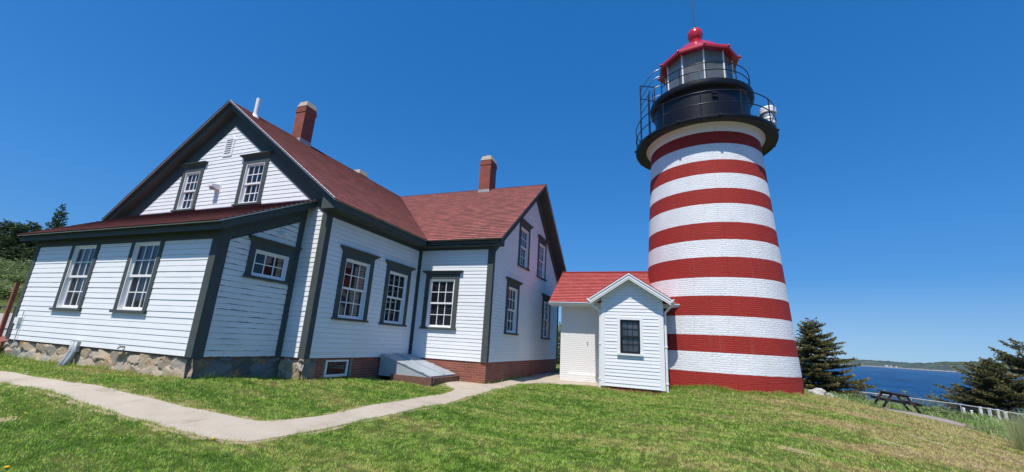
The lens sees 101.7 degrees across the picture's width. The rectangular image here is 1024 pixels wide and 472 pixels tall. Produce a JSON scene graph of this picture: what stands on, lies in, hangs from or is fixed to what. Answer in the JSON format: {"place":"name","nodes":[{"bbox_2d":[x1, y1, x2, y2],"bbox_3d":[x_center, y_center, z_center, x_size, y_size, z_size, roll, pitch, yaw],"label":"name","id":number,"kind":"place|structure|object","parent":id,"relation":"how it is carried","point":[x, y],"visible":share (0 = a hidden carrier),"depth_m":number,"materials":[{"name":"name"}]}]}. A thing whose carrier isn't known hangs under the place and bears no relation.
{"place":"outdoors","nodes":[
{"label":"outdoors","id":0,"kind":"place"},
{"bbox_2d":[0,370,598,444],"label":"path","id":1,"kind":"structure","parent":0,"point":[205,423],"depth_m":6.46,"materials":[{"name":"concrete"}]},
{"bbox_2d":[0,275,1023,471],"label":"ground","id":2,"kind":"structure","parent":0,"point":[3,301],"depth_m":6.94,"materials":[{"name":"green plant"}]},
{"bbox_2d":[0,336,8,354],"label":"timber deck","id":3,"kind":"structure","parent":2,"relation":"on","point":[3,340],"depth_m":10.65,"materials":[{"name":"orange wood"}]},
{"bbox_2d":[0,306,15,346],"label":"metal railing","id":4,"kind":"object","parent":2,"relation":"on","point":[10,320],"visible":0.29,"depth_m":13.51,"materials":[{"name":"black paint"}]},
{"bbox_2d":[0,416,16,421],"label":"bare soil","id":5,"kind":"structure","parent":2,"relation":"on","point":[1,419],"depth_m":5.40,"materials":[{"name":"beige soil"}]},
{"bbox_2d":[0,283,19,336],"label":"wooden post","id":6,"kind":"object","parent":2,"relation":"on","point":[9,306],"visible":1,"depth_m":12.65,"materials":[{"name":"red wood"}]},
{"bbox_2d":[0,218,20,252],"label":"spruce tree","id":7,"kind":"object","parent":2,"relation":"on","point":[5,225],"visible":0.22,"depth_m":40.46,"materials":[{"name":"green plant"}]},
{"bbox_2d":[0,278,22,297],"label":"bush","id":8,"kind":"object","parent":2,"relation":"on","point":[6,290],"visible":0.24,"depth_m":24.76,"materials":[{"name":"green plant"}]},
{"bbox_2d":[0,269,27,283],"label":"bush","id":9,"kind":"object","parent":2,"relation":"on","point":[16,277],"visible":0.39,"depth_m":29.21,"materials":[{"name":"green plant"}]},
{"bbox_2d":[0,260,28,276],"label":"bush","id":10,"kind":"object","parent":2,"relation":"on","point":[11,268],"visible":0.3,"depth_m":30.24,"materials":[{"name":"green plant"}]},
{"bbox_2d":[0,257,31,269],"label":"bush","id":11,"kind":"object","parent":2,"relation":"on","point":[24,266],"visible":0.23,"depth_m":31.96,"materials":[{"name":"green plant"}]},
{"bbox_2d":[0,246,33,266],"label":"spruce tree","id":12,"kind":"object","parent":2,"relation":"on","point":[9,254],"visible":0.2,"depth_m":34.69,"materials":[{"name":"green plant"}]},
{"bbox_2d":[0,223,37,256],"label":"spruce tree","id":13,"kind":"object","parent":2,"relation":"on","point":[10,240],"visible":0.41,"depth_m":38.05,"materials":[{"name":"green plant"}]},
{"bbox_2d":[7,250,34,265],"bbox_3d":[-39.092,2.270,34.044,3.559,2.068,3.065,-7,-17,34],"label":"spruce tree","id":14,"kind":"object","parent":2,"relation":"on","point":[28,256],"visible":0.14,"depth_m":33.55,"materials":[{"name":"green plant"}]},
{"bbox_2d":[22,240,38,252],"bbox_3d":[-44.723,1.358,39.351,3.235,3.517,2.786,-3,-16,23],"label":"spruce tree","id":15,"kind":"object","parent":2,"relation":"on","point":[36,241],"visible":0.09,"depth_m":38.90,"materials":[{"name":"green plant"}]},
{"bbox_2d":[22,220,43,242],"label":"spruce tree","id":16,"kind":"object","parent":2,"relation":"on","point":[36,227],"visible":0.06,"depth_m":42.76,"materials":[{"name":"green plant"}]},
{"bbox_2d":[32,203,69,241],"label":"spruce tree","id":17,"kind":"object","parent":2,"relation":"on","point":[60,215],"visible":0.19,"depth_m":42.03,"materials":[{"name":"green plant"}]},
{"bbox_2d":[4,98,566,383],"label":"keepers house","id":18,"kind":"structure","parent":2,"relation":"on","point":[232,232],"depth_m":11.21,"materials":[{"name":"white wood"}]},
{"bbox_2d":[49,244,100,310],"bbox_3d":[-10.668,1.015,10.261,1.270,1.632,0.190,-2,-15,21],"label":"window","id":19,"kind":"structure","parent":18,"relation":"in","point":[78,271],"depth_m":10.33,"materials":[{"name":"green paint"}]},
{"bbox_2d":[109,241,164,313],"bbox_3d":[-8.356,0.915,9.384,1.240,1.627,0.190,-2,-15,21],"label":"window","id":20,"kind":"structure","parent":18,"relation":"in","point":[143,260],"depth_m":9.44,"materials":[{"name":"green paint"}]},
{"bbox_2d":[170,161,208,211],"bbox_3d":[-9.971,-1.514,12.910,1.190,1.577,0.240,-2,-15,21],"label":"window","id":21,"kind":"structure","parent":18,"relation":"in","point":[189,187],"depth_m":12.96,"materials":[{"name":"green paint"}]},
{"bbox_2d":[231,150,272,206],"bbox_3d":[-7.421,-1.626,11.943,1.250,1.577,0.240,-2,-15,21],"label":"window","id":22,"kind":"structure","parent":18,"relation":"in","point":[253,175],"depth_m":11.99,"materials":[{"name":"green paint"}]},
{"bbox_2d":[242,235,301,284],"bbox_3d":[-5.674,0.593,9.824,0.240,0.937,1.370,-2,-15,21],"label":"window","id":23,"kind":"structure","parent":18,"relation":"in","point":[271,260],"depth_m":9.80,"materials":[{"name":"green paint"}]},
{"bbox_2d":[323,360,348,377],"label":"cellar window","id":24,"kind":"structure","parent":18,"relation":"in","point":[332,367],"depth_m":10.67,"materials":[{"name":"glass"}]},
{"bbox_2d":[331,245,380,322],"bbox_3d":[-4.270,1.339,11.329,0.240,1.907,1.520,-2,-15,21],"label":"window","id":25,"kind":"structure","parent":18,"relation":"in","point":[353,291],"depth_m":11.36,"materials":[{"name":"green paint"}]},
{"bbox_2d":[378,259,415,326],"bbox_3d":[-3.612,1.819,13.008,0.240,1.917,1.510,-2,-15,21],"label":"window","id":26,"kind":"structure","parent":18,"relation":"in","point":[398,276],"depth_m":13.07,"materials":[{"name":"green paint"}]},
{"bbox_2d":[378,353,459,385],"bbox_3d":[-2.745,4.033,12.377,1.852,0.964,1.660,-2,-15,21],"label":"cellar hatch","id":27,"kind":"object","parent":18,"relation":"attached to","point":[409,368],"visible":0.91,"depth_m":11.96,"materials":[{"name":"grey paint"}]},
{"bbox_2d":[381,353,443,376],"bbox_3d":[-2.890,3.737,12.114,1.730,0.538,0.732,-2,-15,21],"label":"door","id":28,"kind":"structure","parent":27,"relation":"in","point":[425,370],"depth_m":12.07,"materials":[{"name":"grey paint"}]},
{"bbox_2d":[397,353,455,375],"bbox_3d":[-2.624,3.927,12.795,1.730,0.538,0.732,-2,-15,21],"label":"door","id":29,"kind":"structure","parent":27,"relation":"in","point":[431,365],"depth_m":12.78,"materials":[{"name":"grey paint"}]},
{"bbox_2d":[419,270,463,329],"bbox_3d":[-2.329,2.076,13.632,1.505,1.912,0.240,-2,-15,21],"label":"window","id":30,"kind":"structure","parent":18,"relation":"in","point":[440,302],"depth_m":13.67,"materials":[{"name":"green paint"}]},
{"bbox_2d":[504,276,522,334],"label":"window","id":31,"kind":"structure","parent":18,"relation":"in","point":[513,286],"depth_m":14.87,"materials":[{"name":"green paint"}]},
{"bbox_2d":[517,218,533,270],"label":"window","id":32,"kind":"structure","parent":18,"relation":"in","point":[525,228],"depth_m":16.35,"materials":[{"name":"green paint"}]},
{"bbox_2d":[536,234,548,280],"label":"window","id":33,"kind":"structure","parent":18,"relation":"in","point":[542,242],"depth_m":18.49,"materials":[{"name":"green paint"}]},
{"bbox_2d":[541,293,550,339],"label":"window","id":34,"kind":"structure","parent":18,"relation":"in","point":[545,329],"depth_m":18.74,"materials":[{"name":"green paint"}]},
{"bbox_2d":[0,350,811,441],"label":"edge grass","id":35,"kind":"structure","parent":2,"relation":"on","point":[804,395],"depth_m":8.96,"materials":[{"name":"green plant"}]},
{"bbox_2d":[556,322,560,362],"bbox_3d":[3.340,7.078,28.449,3.707,3.786,3.043,-2,-15,21],"label":"thicket","id":36,"kind":"object","parent":2,"relation":"on","point":[559,340],"visible":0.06,"depth_m":28.11,"materials":[{"name":"green plant"}]},
{"bbox_2d":[549,271,679,393],"bbox_3d":[4.123,3.768,16.491,4.720,4.985,5.158,-2,-15,21],"label":"shed","id":37,"kind":"object","parent":2,"relation":"on","point":[613,328],"visible":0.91,"depth_m":14.46,"materials":[{"name":"white wood"}]},
{"bbox_2d":[617,317,642,353],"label":"window","id":38,"kind":"structure","parent":37,"relation":"in","point":[629,329],"depth_m":14.21,"materials":[{"name":"black glass"}]},
{"bbox_2d":[635,1,804,394],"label":"lighthouse","id":39,"kind":"object","parent":2,"relation":"on","point":[715,270],"visible":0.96,"depth_m":14.82,"materials":[{"name":"paint"}]},
{"bbox_2d":[759,105,776,125],"bbox_3d":[10.075,-4.536,16.363,0.580,1.065,0.580,-2,-15,21],"label":"beacon lamp","id":40,"kind":"object","parent":39,"relation":"on","point":[763,113],"visible":0.47,"depth_m":16.22,"materials":[{"name":"white paint"}]},
{"bbox_2d":[778,445,820,457],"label":"bare soil","id":41,"kind":"structure","parent":2,"relation":"on","point":[793,449],"depth_m":6.98,"materials":[{"name":"beige soil"}]},
{"bbox_2d":[807,388,826,394],"bbox_3d":[14.956,7.659,20.439,0.807,0.410,0.617,-2,-15,19],"label":"rock","id":42,"kind":"object","parent":2,"relation":"on","point":[818,391],"visible":0.49,"depth_m":20.28,"materials":[{"name":"stone"}]},
{"bbox_2d":[795,317,876,394],"bbox_3d":[29.453,11.740,39.629,7.828,7.917,7.197,-2,-15,21],"label":"spruce tree","id":43,"kind":"object","parent":2,"relation":"on","point":[814,369],"visible":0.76,"depth_m":38.65,"materials":[{"name":"green plant"}]},
{"bbox_2d":[830,391,867,400],"bbox_3d":[21.319,10.312,26.568,2.038,0.771,1.709,-2,-15,21],"label":"bush","id":44,"kind":"object","parent":2,"relation":"on","point":[860,396],"visible":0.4,"depth_m":26.27,"materials":[{"name":"green plant"}]},
{"bbox_2d":[865,389,890,401],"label":"bush","id":45,"kind":"object","parent":2,"relation":"on","point":[874,399],"visible":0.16,"depth_m":41.71,"materials":[{"name":"green plant"}]},
{"bbox_2d":[871,437,902,445],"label":"bare soil","id":46,"kind":"structure","parent":2,"relation":"on","point":[887,441],"depth_m":8.38,"materials":[{"name":"beige soil"}]},
{"bbox_2d":[804,388,1023,440],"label":"undergrowth","id":47,"kind":"object","parent":2,"relation":"on","point":[992,423],"visible":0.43,"depth_m":20.66,"materials":[{"name":"green plant"}]},
{"bbox_2d":[897,390,936,407],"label":"bush","id":48,"kind":"object","parent":2,"relation":"on","point":[919,398],"visible":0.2,"depth_m":40.57,"materials":[{"name":"green plant"}]},
{"bbox_2d":[878,406,969,427],"bbox_3d":[18.715,8.316,19.307,2.240,0.383,5.411,0,-15,13],"label":"gravel pad","id":49,"kind":"object","parent":2,"relation":"on","point":[935,418],"visible":0.63,"depth_m":18.65,"materials":[{"name":"grey gravel"}]},
{"bbox_2d":[867,390,925,413],"bbox_3d":[18.879,8.143,20.540,1.836,0.877,1.931,-2,-15,21],"label":"picnic table","id":50,"kind":"object","parent":49,"relation":"on","point":[903,402],"visible":0.94,"depth_m":20.14,"materials":[{"name":"brown wood"}]},
{"bbox_2d":[828,389,1023,422],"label":"fence","id":51,"kind":"object","parent":2,"relation":"on","point":[944,405],"visible":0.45,"depth_m":31.08,"materials":[{"name":"grey wood"}]},
{"bbox_2d":[907,433,950,446],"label":"bare soil","id":52,"kind":"structure","parent":2,"relation":"on","point":[924,438],"depth_m":9.21,"materials":[{"name":"beige soil"}]},
{"bbox_2d":[929,394,944,407],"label":"bush","id":53,"kind":"object","parent":2,"relation":"on","point":[935,403],"visible":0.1,"depth_m":41.60,"materials":[{"name":"green plant"}]},
{"bbox_2d":[917,406,958,414],"bbox_3d":[24.039,10.009,23.547,1.905,0.825,1.875,-2,-15,21],"label":"bush","id":54,"kind":"object","parent":2,"relation":"on","point":[926,408],"visible":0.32,"depth_m":23.42,"materials":[{"name":"green plant"}]},
{"bbox_2d":[917,428,961,442],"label":"bare soil","id":55,"kind":"structure","parent":2,"relation":"on","point":[938,434],"depth_m":10.04,"materials":[{"name":"beige soil"}]},
{"bbox_2d":[933,408,973,419],"bbox_3d":[24.072,9.797,22.595,1.685,0.778,1.692,-2,-15,21],"label":"bush","id":56,"kind":"object","parent":2,"relation":"on","point":[943,412],"visible":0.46,"depth_m":22.59,"materials":[{"name":"green plant"}]},
{"bbox_2d":[924,357,1023,420],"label":"spruce tree","id":57,"kind":"object","parent":2,"relation":"on","point":[992,383],"visible":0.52,"depth_m":36.42,"materials":[{"name":"green plant"}]},
{"bbox_2d":[959,337,1023,409],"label":"spruce tree","id":58,"kind":"object","parent":2,"relation":"on","point":[1017,362],"visible":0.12,"depth_m":40.20,"materials":[{"name":"green plant"}]},
{"bbox_2d":[992,408,1023,450],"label":"grass tuft","id":59,"kind":"object","parent":2,"relation":"on","point":[1018,439],"visible":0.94,"depth_m":10.57,"materials":[{"name":"green plant"}]},
{"bbox_2d":[1011,408,1023,420],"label":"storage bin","id":60,"kind":"object","parent":2,"relation":"on","point":[1021,410],"visible":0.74,"depth_m":30.29,"materials":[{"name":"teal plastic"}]},
{"bbox_2d":[0,0,1023,362],"label":"sky","id":61,"kind":"structure","parent":0,"point":[895,167],"materials":[{"name":"blue"}]},
{"bbox_2d":[557,351,1023,409],"bbox_3d":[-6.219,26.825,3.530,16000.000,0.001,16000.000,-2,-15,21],"label":"sea","id":62,"kind":"structure","parent":0,"point":[913,382],"depth_m":746.61,"materials":[{"name":"liquid"}]},
{"bbox_2d":[800,358,1016,375],"bbox_3d":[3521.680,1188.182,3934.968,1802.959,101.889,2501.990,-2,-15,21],"label":"hills","id":63,"kind":"structure","parent":0,"point":[945,366],"depth_m":3478.37,"materials":[{"name":"green plant"}]}
]}

